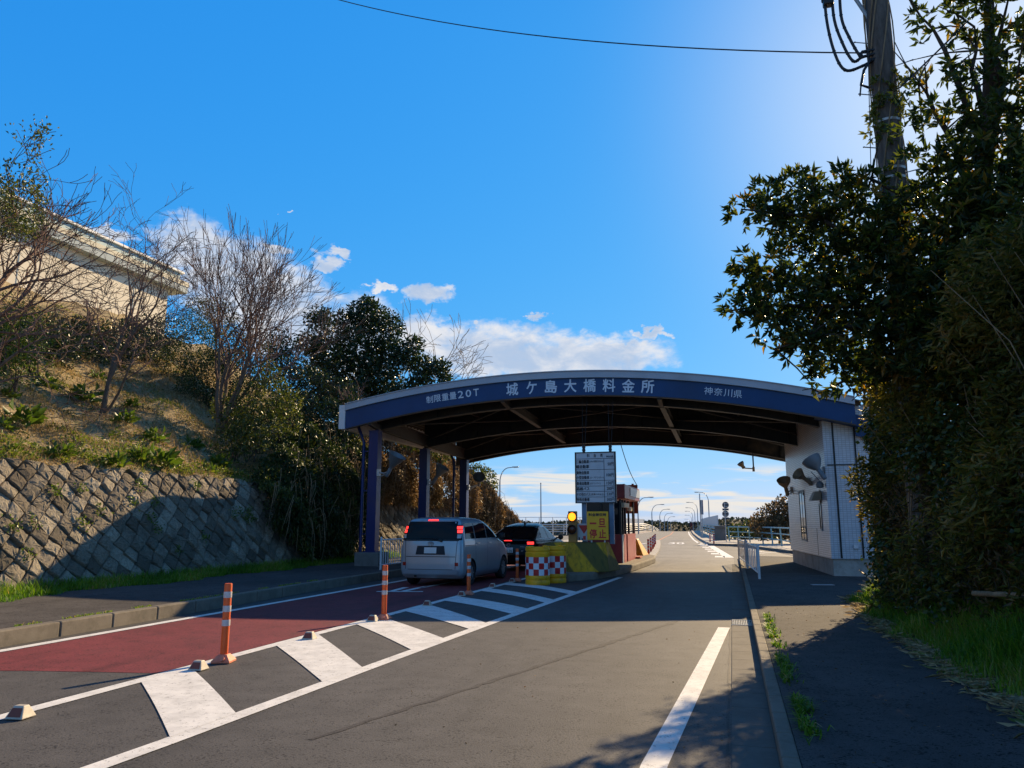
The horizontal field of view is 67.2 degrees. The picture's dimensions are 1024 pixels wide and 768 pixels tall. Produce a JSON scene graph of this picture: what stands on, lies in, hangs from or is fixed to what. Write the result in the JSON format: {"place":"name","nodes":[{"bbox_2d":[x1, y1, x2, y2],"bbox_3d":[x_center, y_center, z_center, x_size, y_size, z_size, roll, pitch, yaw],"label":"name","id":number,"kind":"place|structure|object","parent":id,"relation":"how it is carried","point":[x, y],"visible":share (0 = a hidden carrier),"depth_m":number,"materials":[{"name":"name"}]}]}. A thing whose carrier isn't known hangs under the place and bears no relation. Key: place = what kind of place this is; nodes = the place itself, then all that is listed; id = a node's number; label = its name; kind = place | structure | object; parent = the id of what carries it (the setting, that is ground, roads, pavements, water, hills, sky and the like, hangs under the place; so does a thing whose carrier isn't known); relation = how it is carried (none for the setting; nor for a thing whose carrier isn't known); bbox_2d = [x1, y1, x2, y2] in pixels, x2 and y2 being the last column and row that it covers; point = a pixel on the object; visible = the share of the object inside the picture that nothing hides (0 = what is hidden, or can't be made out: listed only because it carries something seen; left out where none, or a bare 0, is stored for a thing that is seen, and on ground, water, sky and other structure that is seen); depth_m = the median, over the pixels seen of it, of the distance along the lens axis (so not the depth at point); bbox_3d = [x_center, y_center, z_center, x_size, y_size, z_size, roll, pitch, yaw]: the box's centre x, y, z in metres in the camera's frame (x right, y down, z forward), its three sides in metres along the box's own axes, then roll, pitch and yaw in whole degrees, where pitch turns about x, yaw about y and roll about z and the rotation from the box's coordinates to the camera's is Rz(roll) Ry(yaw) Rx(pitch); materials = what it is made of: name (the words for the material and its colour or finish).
{"place":"outdoors","nodes":[
{"label":"outdoors","id":0,"kind":"place"},
{"bbox_2d":[0,557,400,628],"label":"footpath","id":1,"kind":"structure","parent":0,"point":[43,608],"depth_m":15.04,"materials":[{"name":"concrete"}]},
{"bbox_2d":[14,579,317,626],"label":"kerb weeds","id":2,"kind":"object","parent":1,"relation":"on","point":[107,611],"visible":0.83,"depth_m":12.47,"materials":[{"name":"green plant"}]},
{"bbox_2d":[0,550,400,601],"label":"grass","id":3,"kind":"structure","parent":1,"relation":"on","point":[10,593],"depth_m":17.70,"materials":[{"name":"green plant"}]},
{"bbox_2d":[379,537,402,569],"bbox_3d":[-2.783,5.661,26.425,0.079,0.948,8.169,-3,-11,15],"label":"guard fence","id":4,"kind":"object","parent":1,"relation":"on","point":[383,540],"visible":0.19,"depth_m":23.09,"materials":[{"name":"white metal"}]},
{"bbox_2d":[338,370,874,565],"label":"toll gate","id":5,"kind":"structure","parent":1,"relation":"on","point":[465,422],"depth_m":25.37,"materials":[{"name":"blue metal"}]},
{"bbox_2d":[377,450,405,476],"bbox_3d":[-3.970,2.591,25.100,1.028,0.871,0.614,-3,-11,15],"label":"floodlight","id":6,"kind":"object","parent":5,"relation":"attached to","point":[396,458],"visible":1,"depth_m":25.08,"materials":[{"name":"grey metal"}]},
{"bbox_2d":[427,463,448,485],"bbox_3d":[-2.838,3.422,29.276,0.904,0.872,0.574,-3,-11,15],"label":"floodlight","id":7,"kind":"object","parent":5,"relation":"attached to","point":[441,469],"visible":1,"depth_m":29.27,"materials":[{"name":"grey metal"}]},
{"bbox_2d":[467,472,484,490],"bbox_3d":[-1.568,4.247,33.658,0.524,0.808,1.027,5,-11,-24],"label":"floodlight","id":8,"kind":"object","parent":5,"relation":"attached to","point":[478,477],"visible":1,"depth_m":33.60,"materials":[{"name":"grey metal"}]},
{"bbox_2d":[0,282,406,493],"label":"hillside","id":9,"kind":"structure","parent":0,"point":[170,413],"depth_m":24.86,"materials":[{"name":"brown plant"}]},
{"bbox_2d":[0,414,20,431],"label":"leafy plant","id":10,"kind":"object","parent":9,"relation":"on","point":[6,423],"visible":0.98,"depth_m":18.40,"materials":[{"name":"green plant"}]},
{"bbox_2d":[0,386,22,398],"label":"leafy plant","id":11,"kind":"object","parent":9,"relation":"on","point":[11,394],"visible":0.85,"depth_m":20.32,"materials":[{"name":"green plant"}]},
{"bbox_2d":[3,398,48,427],"bbox_3d":[-12.144,0.742,19.218,1.012,0.815,1.334,8,-13,-36],"label":"leafy plant","id":12,"kind":"object","parent":9,"relation":"on","point":[37,412],"visible":0.94,"depth_m":19.09,"materials":[{"name":"green plant"}]},
{"bbox_2d":[0,290,63,391],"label":"bank shrub","id":13,"kind":"object","parent":9,"relation":"on","point":[4,367],"visible":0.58,"depth_m":20.59,"materials":[{"name":"green plant"}]},
{"bbox_2d":[32,371,65,390],"bbox_3d":[-13.843,-0.083,22.926,0.990,0.605,0.751,5,-11,-25],"label":"leafy plant","id":14,"kind":"object","parent":9,"relation":"on","point":[51,385],"visible":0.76,"depth_m":22.85,"materials":[{"name":"green plant"}]},
{"bbox_2d":[42,440,80,456],"bbox_3d":[-10.617,1.540,18.119,0.637,0.513,0.839,-5,-11,25],"label":"leafy plant","id":15,"kind":"object","parent":9,"relation":"on","point":[66,451],"visible":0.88,"depth_m":18.13,"materials":[{"name":"green plant"}]},
{"bbox_2d":[67,381,103,402],"bbox_3d":[-12.953,0.280,23.482,0.947,0.763,1.248,-1,-10,7],"label":"leafy plant","id":16,"kind":"object","parent":9,"relation":"on","point":[92,396],"visible":0.73,"depth_m":23.31,"materials":[{"name":"green plant"}]},
{"bbox_2d":[0,114,174,449],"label":"twiggy tree","id":17,"kind":"object","parent":9,"relation":"on","point":[11,221],"visible":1,"depth_m":17.72,"materials":[{"name":"brown plant"}]},
{"bbox_2d":[0,189,188,333],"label":"hilltop building","id":18,"kind":"structure","parent":9,"relation":"on","point":[84,252],"depth_m":38.73,"materials":[{"name":"beige paint"}]},
{"bbox_2d":[0,311,190,369],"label":"bank shrub","id":19,"kind":"object","parent":9,"relation":"on","point":[147,330],"visible":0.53,"depth_m":28.35,"materials":[{"name":"green plant"}]},
{"bbox_2d":[99,450,132,467],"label":"leafy plant","id":20,"kind":"object","parent":9,"relation":"on","point":[113,460],"visible":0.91,"depth_m":19.20,"materials":[{"name":"green plant"}]},
{"bbox_2d":[108,408,140,423],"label":"leafy plant","id":21,"kind":"object","parent":9,"relation":"on","point":[129,416],"visible":0.98,"depth_m":22.25,"materials":[{"name":"green plant"}]},
{"bbox_2d":[0,427,260,479],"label":"herbs","id":22,"kind":"object","parent":9,"relation":"on","point":[33,445],"visible":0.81,"depth_m":20.28,"materials":[{"name":"green plant"}]},
{"bbox_2d":[127,446,155,460],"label":"leafy plant","id":23,"kind":"object","parent":9,"relation":"on","point":[144,453],"visible":0.84,"depth_m":20.55,"materials":[{"name":"green plant"}]},
{"bbox_2d":[51,163,240,416],"bbox_3d":[-11.830,-2.911,24.140,5.993,8.185,5.240,1,-10,-8],"label":"bare tree","id":24,"kind":"object","parent":9,"relation":"on","point":[113,365],"visible":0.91,"depth_m":23.93,"materials":[{"name":"brown plant"}]},
{"bbox_2d":[142,425,170,442],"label":"leafy plant","id":25,"kind":"object","parent":9,"relation":"on","point":[151,435],"visible":0.96,"depth_m":22.39,"materials":[{"name":"green plant"}]},
{"bbox_2d":[0,309,326,479],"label":"herbs","id":26,"kind":"object","parent":9,"relation":"on","point":[62,426],"visible":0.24,"depth_m":24.52,"materials":[{"name":"green plant"}]},
{"bbox_2d":[150,442,183,468],"bbox_3d":[-9.650,1.997,21.318,1.323,0.808,1.004,-9,-13,40],"label":"leafy plant","id":27,"kind":"object","parent":9,"relation":"on","point":[169,456],"visible":0.89,"depth_m":21.20,"materials":[{"name":"green plant"}]},
{"bbox_2d":[184,434,205,449],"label":"leafy plant","id":28,"kind":"object","parent":9,"relation":"on","point":[197,443],"visible":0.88,"depth_m":24.74,"materials":[{"name":"green plant"}]},
{"bbox_2d":[147,296,273,412],"bbox_3d":[-12.790,-1.233,32.161,6.753,6.392,3.956,-8,-13,37],"label":"bank shrub","id":29,"kind":"object","parent":9,"relation":"on","point":[207,354],"visible":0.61,"depth_m":31.75,"materials":[{"name":"green plant"}]},
{"bbox_2d":[208,452,233,466],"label":"leafy plant","id":30,"kind":"object","parent":9,"relation":"on","point":[214,458],"visible":0.74,"depth_m":24.67,"materials":[{"name":"green plant"}]},
{"bbox_2d":[206,359,304,462],"bbox_3d":[-9.148,0.842,26.951,3.680,3.948,2.954,-3,-11,15],"label":"bank shrub","id":31,"kind":"object","parent":9,"relation":"on","point":[249,433],"visible":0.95,"depth_m":26.65,"materials":[{"name":"green plant"}]},
{"bbox_2d":[159,204,369,434],"bbox_3d":[-9.345,-2.396,28.048,6.768,8.653,6.781,-3,-11,15],"label":"bare tree","id":32,"kind":"object","parent":9,"relation":"on","point":[248,348],"visible":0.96,"depth_m":27.50,"materials":[{"name":"grey plant"}]},
{"bbox_2d":[256,374,370,441],"bbox_3d":[-7.836,1.226,32.170,5.647,4.298,4.545,-3,-11,15],"label":"bare tree","id":33,"kind":"object","parent":9,"relation":"on","point":[344,393],"visible":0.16,"depth_m":31.73,"materials":[{"name":"brown plant"}]},
{"bbox_2d":[260,326,368,482],"bbox_3d":[-7.942,0.589,31.643,4.468,7.674,9.191,5,-11,-25],"label":"bank shrub","id":34,"kind":"object","parent":9,"relation":"on","point":[331,402],"visible":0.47,"depth_m":31.10,"materials":[{"name":"green plant"}]},
{"bbox_2d":[293,293,453,470],"bbox_3d":[-7.060,-0.082,37.325,8.656,9.411,4.044,-3,-11,15],"label":"evergreen tree","id":35,"kind":"object","parent":9,"relation":"on","point":[374,367],"visible":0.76,"depth_m":37.39,"materials":[{"name":"green plant"}]},
{"bbox_2d":[351,298,492,384],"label":"bare tree","id":36,"kind":"object","parent":9,"relation":"on","point":[466,364],"visible":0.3,"depth_m":43.95,"materials":[{"name":"brown plant"}]},
{"bbox_2d":[0,546,792,767],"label":"road","id":37,"kind":"structure","parent":0,"point":[561,713],"depth_m":6.99,"materials":[{"name":"grey asphalt"}]},
{"bbox_2d":[5,704,35,719],"bbox_3d":[-3.965,2.641,6.218,0.158,0.095,0.158,-2,-10,9],"label":"road stud","id":38,"kind":"object","parent":37,"relation":"on","point":[20,711],"visible":1,"depth_m":6.17,"materials":[{"name":"white plastic"}]},
{"bbox_2d":[188,660,208,670],"bbox_3d":[-3.354,3.007,8.247,0.158,0.095,0.158,-2,-10,13],"label":"road stud","id":39,"kind":"object","parent":37,"relation":"on","point":[198,665],"visible":1,"depth_m":8.20,"materials":[{"name":"white plastic"}]},
{"bbox_2d":[0,569,403,646],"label":"kerb","id":40,"kind":"structure","parent":37,"relation":"on","point":[35,632],"depth_m":12.60,"materials":[{"name":"concrete"}]},
{"bbox_2d":[211,583,235,663],"bbox_3d":[-3.256,2.711,8.756,0.210,0.860,0.235,0,-10,1],"label":"delineator post","id":41,"kind":"object","parent":37,"relation":"on","point":[224,656],"visible":1,"depth_m":8.73,"materials":[{"name":"orange plastic"}]},
{"bbox_2d":[0,565,524,672],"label":"red lane","id":42,"kind":"structure","parent":37,"relation":"on","point":[159,648],"depth_m":10.96,"materials":[{"name":"red asphalt"}]},
{"bbox_2d":[401,517,507,584],"bbox_3d":[-1.441,4.522,21.112,2.120,1.700,4.129,-3,-11,17],"label":"minivan","id":43,"kind":"object","parent":42,"relation":"on","point":[437,547],"visible":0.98,"depth_m":19.38,"materials":[{"name":"silver metal"}]},
{"bbox_2d":[495,521,563,565],"bbox_3d":[0.567,5.635,27.078,2.190,1.630,4.365,-3,-11,18],"label":"hatchback","id":44,"kind":"object","parent":42,"relation":"on","point":[520,536],"visible":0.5,"depth_m":25.51,"materials":[{"name":"black paint"}]},
{"bbox_2d":[378,565,391,619],"bbox_3d":[-2.085,3.400,12.572,0.210,0.860,0.235,-2,-10,10],"label":"delineator post","id":45,"kind":"object","parent":37,"relation":"on","point":[383,615],"visible":0.99,"depth_m":12.54,"materials":[{"name":"orange plastic"}]},
{"bbox_2d":[0,532,772,767],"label":"road markings","id":46,"kind":"object","parent":37,"relation":"on","point":[187,702],"visible":0.87,"depth_m":7.96,"materials":[{"name":"white paint"}]},
{"bbox_2d":[465,554,473,594],"bbox_3d":[-0.950,4.182,16.909,0.210,0.860,0.235,-2,-10,10],"label":"delineator post","id":47,"kind":"object","parent":37,"relation":"on","point":[468,592],"visible":1,"depth_m":16.88,"materials":[{"name":"orange plastic"}]},
{"bbox_2d":[310,621,731,767],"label":"road scuffs","id":48,"kind":"object","parent":37,"relation":"on","point":[727,765],"visible":1,"depth_m":7.31,"materials":[{"name":"concrete"}]},
{"bbox_2d":[525,546,549,584],"bbox_3d":[0.657,4.658,19.787,0.630,0.962,0.630,-2,-10,9],"label":"crash drum","id":49,"kind":"object","parent":37,"relation":"on","point":[537,565],"visible":1,"depth_m":19.54,"materials":[{"name":"yellow plastic"}]},
{"bbox_2d":[543,545,565,582],"bbox_3d":[1.124,4.782,20.475,0.630,0.962,0.630,2,-10,-13],"label":"crash drum","id":50,"kind":"object","parent":37,"relation":"on","point":[558,564],"visible":0.58,"depth_m":20.21,"materials":[{"name":"yellow plastic"}]},
{"bbox_2d":[566,554,655,581],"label":"traffic island","id":51,"kind":"structure","parent":37,"relation":"on","point":[636,564],"depth_m":23.02,"materials":[{"name":"concrete"}]},
{"bbox_2d":[545,542,619,571],"bbox_3d":[1.896,4.965,22.157,2.196,0.800,1.782,-3,-11,15],"label":"yellow barrier","id":52,"kind":"object","parent":51,"relation":"on","point":[590,557],"visible":0.74,"depth_m":21.64,"materials":[{"name":"paint"}]},
{"bbox_2d":[567,511,577,541],"bbox_3d":[1.755,4.138,22.317,0.278,0.889,0.290,-3,-11,15],"label":"warning light","id":53,"kind":"object","parent":52,"relation":"on","point":[572,529],"visible":0.98,"depth_m":22.24,"materials":[{"name":"orange"}]},
{"bbox_2d":[575,405,616,543],"bbox_3d":[2.511,2.515,22.978,1.223,4.415,0.357,-3,-11,15],"label":"fee board","id":54,"kind":"object","parent":52,"relation":"on","point":[595,478],"visible":1,"depth_m":22.77,"materials":[{"name":"white metal"}]},
{"bbox_2d":[587,511,608,542],"bbox_3d":[2.477,4.135,22.229,0.624,0.899,0.086,-3,-11,15],"label":"stop sign","id":55,"kind":"object","parent":52,"relation":"on","point":[597,526],"visible":1,"depth_m":22.20,"materials":[{"name":"yellow metal"}]},
{"bbox_2d":[577,524,590,540],"bbox_3d":[2.115,4.302,22.388,0.422,0.485,0.034,-3,-11,15],"label":"give way sign","id":56,"kind":"object","parent":55,"relation":"attached to","point":[582,531],"visible":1,"depth_m":22.39,"materials":[{"name":"white metal"}]},
{"bbox_2d":[587,484,641,562],"bbox_3d":[3.720,5.118,28.297,1.600,2.640,4.420,-3,-11,15],"label":"toll booth","id":57,"kind":"object","parent":51,"relation":"on","point":[623,547],"visible":0.49,"depth_m":26.54,"materials":[{"name":"red paint"}]},
{"bbox_2d":[623,484,637,555],"bbox_3d":[4.829,5.634,31.946,0.812,2.962,0.250,-3,-11,15],"label":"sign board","id":58,"kind":"object","parent":51,"relation":"on","point":[635,503],"visible":0.3,"depth_m":32.03,"materials":[{"name":"metal"}]},
{"bbox_2d":[636,539,648,555],"bbox_3d":[5.032,6.926,32.723,1.390,0.694,1.282,-3,-11,15],"label":"yellow barrier","id":59,"kind":"object","parent":51,"relation":"on","point":[641,550],"visible":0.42,"depth_m":32.14,"materials":[{"name":"plastic"}]},
{"bbox_2d":[708,543,792,553],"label":"kerb","id":60,"kind":"structure","parent":37,"relation":"on","point":[766,548],"depth_m":44.93,"materials":[{"name":"concrete"}]},
{"bbox_2d":[732,564,779,767],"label":"gutter","id":61,"kind":"object","parent":37,"relation":"on","point":[753,743],"visible":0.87,"depth_m":6.83,"materials":[{"name":"concrete"}]},
{"bbox_2d":[740,556,801,767],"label":"kerb","id":62,"kind":"structure","parent":37,"relation":"on","point":[788,755],"depth_m":6.45,"materials":[{"name":"concrete"}]},
{"bbox_2d":[0,0,1023,522],"label":"sky","id":63,"kind":"structure","parent":0,"point":[562,198],"materials":[{"name":"blue"}]},
{"bbox_2d":[562,530,735,543],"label":"bridge footways","id":64,"kind":"structure","parent":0,"point":[704,539],"depth_m":80.58,"materials":[{"name":"concrete"}]},
{"bbox_2d":[542,524,658,533],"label":"bridge railing","id":65,"kind":"object","parent":64,"relation":"on","point":[563,529],"visible":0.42,"depth_m":99.73,"materials":[{"name":"metal"}]},
{"bbox_2d":[696,524,719,534],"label":"bridge railing","id":66,"kind":"object","parent":64,"relation":"on","point":[707,528],"visible":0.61,"depth_m":99.07,"materials":[{"name":"grey metal"}]},
{"bbox_2d":[701,515,718,528],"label":"noise barrier","id":67,"kind":"object","parent":66,"relation":"attached to","point":[711,520],"visible":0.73,"depth_m":92.67,"materials":[{"name":"grey metal"}]},
{"bbox_2d":[714,526,725,539],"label":"parapet pillar","id":68,"kind":"structure","parent":64,"relation":"on","point":[719,533],"depth_m":62.68,"materials":[{"name":"concrete"}]},
{"bbox_2d":[533,519,786,537],"bbox_3d":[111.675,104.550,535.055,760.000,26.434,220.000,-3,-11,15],"label":"hills","id":69,"kind":"structure","parent":0,"point":[642,529],"depth_m":474.76,"materials":[{"name":"green plant"}]},
{"bbox_2d":[520,516,785,530],"bbox_3d":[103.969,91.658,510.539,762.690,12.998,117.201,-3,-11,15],"label":"woods","id":70,"kind":"object","parent":69,"relation":"on","point":[687,525],"visible":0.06,"depth_m":480.04,"materials":[{"name":"green plant"}]},
{"bbox_2d":[554,536,787,539],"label":"ground","id":71,"kind":"structure","parent":0,"point":[565,537],"depth_m":85.28,"materials":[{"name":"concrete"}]},
{"bbox_2d":[0,458,496,592],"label":"stone wall","id":72,"kind":"structure","parent":71,"relation":"on","point":[124,538],"depth_m":18.86,"materials":[{"name":"stone"}]},
{"bbox_2d":[1,474,270,562],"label":"wall weeds","id":73,"kind":"object","parent":72,"relation":"attached to","point":[13,526],"depth_m":19.11,"materials":[{"name":"green plant"}]},
{"bbox_2d":[247,420,385,562],"bbox_3d":[-7.056,3.549,27.410,3.354,5.427,8.546,-2,-10,12],"label":"vine curtain","id":74,"kind":"object","parent":72,"relation":"hanging from","point":[293,500],"visible":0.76,"depth_m":26.03,"materials":[{"name":"green plant"}]},
{"bbox_2d":[355,433,523,531],"bbox_3d":[-3.292,5.799,39.859,3.479,6.385,19.982,-4,-11,19],"label":"vine curtain","id":75,"kind":"object","parent":72,"relation":"attached to","point":[481,497],"visible":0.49,"depth_m":36.49,"materials":[{"name":"brown plant"}]},
{"bbox_2d":[396,443,498,492],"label":"bank shrub","id":76,"kind":"object","parent":75,"relation":"on","point":[475,467],"visible":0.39,"depth_m":42.71,"materials":[{"name":"brown plant"}]},
{"bbox_2d":[726,519,782,539],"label":"roadside tree","id":77,"kind":"object","parent":71,"relation":"on","point":[741,533],"visible":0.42,"depth_m":67.61,"materials":[{"name":"green plant"}]},
{"bbox_2d":[636,531,733,571],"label":"bridge road","id":78,"kind":"structure","parent":0,"point":[689,555],"depth_m":36.11,"materials":[{"name":"grey asphalt"}]},
{"bbox_2d":[708,538,791,549],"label":"footpath","id":79,"kind":"structure","parent":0,"point":[786,545],"depth_m":53.83,"materials":[{"name":"concrete"}]},
{"bbox_2d":[728,526,790,545],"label":"footway railing","id":80,"kind":"object","parent":79,"relation":"on","point":[771,533],"visible":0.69,"depth_m":52.28,"materials":[{"name":"grey metal"}]},
{"bbox_2d":[747,494,790,543],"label":"roadside tree","id":81,"kind":"object","parent":79,"relation":"on","point":[776,517],"visible":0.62,"depth_m":53.56,"materials":[{"name":"green plant"}]},
{"bbox_2d":[743,556,1023,767],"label":"footpath","id":82,"kind":"structure","parent":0,"point":[860,721],"depth_m":6.55,"materials":[{"name":"grey asphalt"}]},
{"bbox_2d":[737,537,746,566],"bbox_3d":[8.271,6.006,27.692,0.072,0.888,4.274,-2,-10,13],"label":"guard fence","id":83,"kind":"object","parent":82,"relation":"on","point":[740,545],"visible":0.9,"depth_m":27.67,"materials":[{"name":"white metal"}]},
{"bbox_2d":[745,540,760,578],"bbox_3d":[6.995,5.055,22.422,0.072,0.888,4.874,-2,-11,13],"label":"guard fence","id":84,"kind":"object","parent":82,"relation":"on","point":[757,562],"visible":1,"depth_m":21.54,"materials":[{"name":"white metal"}]},
{"bbox_2d":[761,611,832,744],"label":"kerb weeds","id":85,"kind":"object","parent":82,"relation":"on","point":[800,705],"visible":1,"depth_m":6.31,"materials":[{"name":"green plant"}]},
{"bbox_2d":[784,405,876,576],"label":"toll office","id":86,"kind":"structure","parent":82,"relation":"on","point":[826,533],"depth_m":21.73,"materials":[{"name":"white tile"}]},
{"bbox_2d":[776,476,792,495],"bbox_3d":[9.727,3.648,27.453,0.475,0.700,1.543,-4,-11,22],"label":"floodlight","id":87,"kind":"object","parent":86,"relation":"attached to","point":[783,482],"visible":1,"depth_m":27.09,"materials":[{"name":"metal"}]},
{"bbox_2d":[792,468,812,485],"bbox_3d":[9.103,2.889,23.900,1.033,0.540,0.422,8,-13,-38],"label":"floodlight","id":88,"kind":"object","parent":86,"relation":"attached to","point":[798,473],"visible":0.99,"depth_m":23.75,"materials":[{"name":"metal"}]},
{"bbox_2d":[798,490,807,541],"bbox_3d":[9.736,4.417,25.776,0.075,1.675,1.160,-2,-10,12],"label":"window","id":89,"kind":"structure","parent":86,"relation":"in","point":[801,493],"depth_m":25.77,"materials":[{"name":"glass"}]},
{"bbox_2d":[802,453,826,479],"bbox_3d":[8.468,2.336,21.587,0.646,0.751,0.806,-3,-11,15],"label":"floodlight","id":90,"kind":"object","parent":86,"relation":"attached to","point":[812,462],"visible":1,"depth_m":21.29,"materials":[{"name":"grey metal"}]},
{"bbox_2d":[836,591,1023,738],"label":"dead grass","id":91,"kind":"structure","parent":82,"relation":"on","point":[978,685],"depth_m":7.57,"materials":[{"name":"plant"}]},
{"bbox_2d":[846,562,1023,719],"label":"grass bank","id":92,"kind":"structure","parent":0,"point":[1019,698],"depth_m":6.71,"materials":[{"name":"green plant"}]},
{"bbox_2d":[713,0,1023,421],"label":"broadleaf tree","id":93,"kind":"object","parent":92,"relation":"on","point":[971,193],"visible":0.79,"depth_m":10.53,"materials":[{"name":"green plant"}]},
{"bbox_2d":[821,0,934,614],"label":"utility pole","id":94,"kind":"object","parent":92,"relation":"on","point":[875,59],"visible":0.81,"depth_m":12.11,"materials":[{"name":"concrete"}]},
{"bbox_2d":[340,0,867,53],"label":"overhead wire","id":95,"kind":"object","parent":94,"relation":"attached to","point":[615,42],"visible":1,"depth_m":15.18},
{"bbox_2d":[866,0,870,163],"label":"overhead wire","id":96,"kind":"object","parent":94,"relation":"attached to","point":[868,84],"visible":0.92,"depth_m":11.98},
{"bbox_2d":[857,0,937,580],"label":"pole creeper","id":97,"kind":"object","parent":94,"relation":"attached to","point":[877,97],"visible":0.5,"depth_m":11.97,"materials":[{"name":"green plant"}]},
{"bbox_2d":[899,2,985,87],"bbox_3d":[6.142,-4.860,10.787,1.857,1.823,0.023,2,-11,-13],"label":"overhead wire","id":98,"kind":"object","parent":94,"relation":"attached to","point":[946,42],"visible":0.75,"depth_m":10.70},
{"bbox_2d":[839,142,1023,634],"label":"bamboo thicket","id":99,"kind":"object","parent":92,"relation":"on","point":[973,503],"visible":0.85,"depth_m":8.97,"materials":[{"name":"green plant"}]},
{"bbox_2d":[971,591,1023,598],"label":"fallen branch","id":100,"kind":"object","parent":92,"relation":"on","point":[986,593],"visible":0.82,"depth_m":8.29,"materials":[{"name":"grey wood"}]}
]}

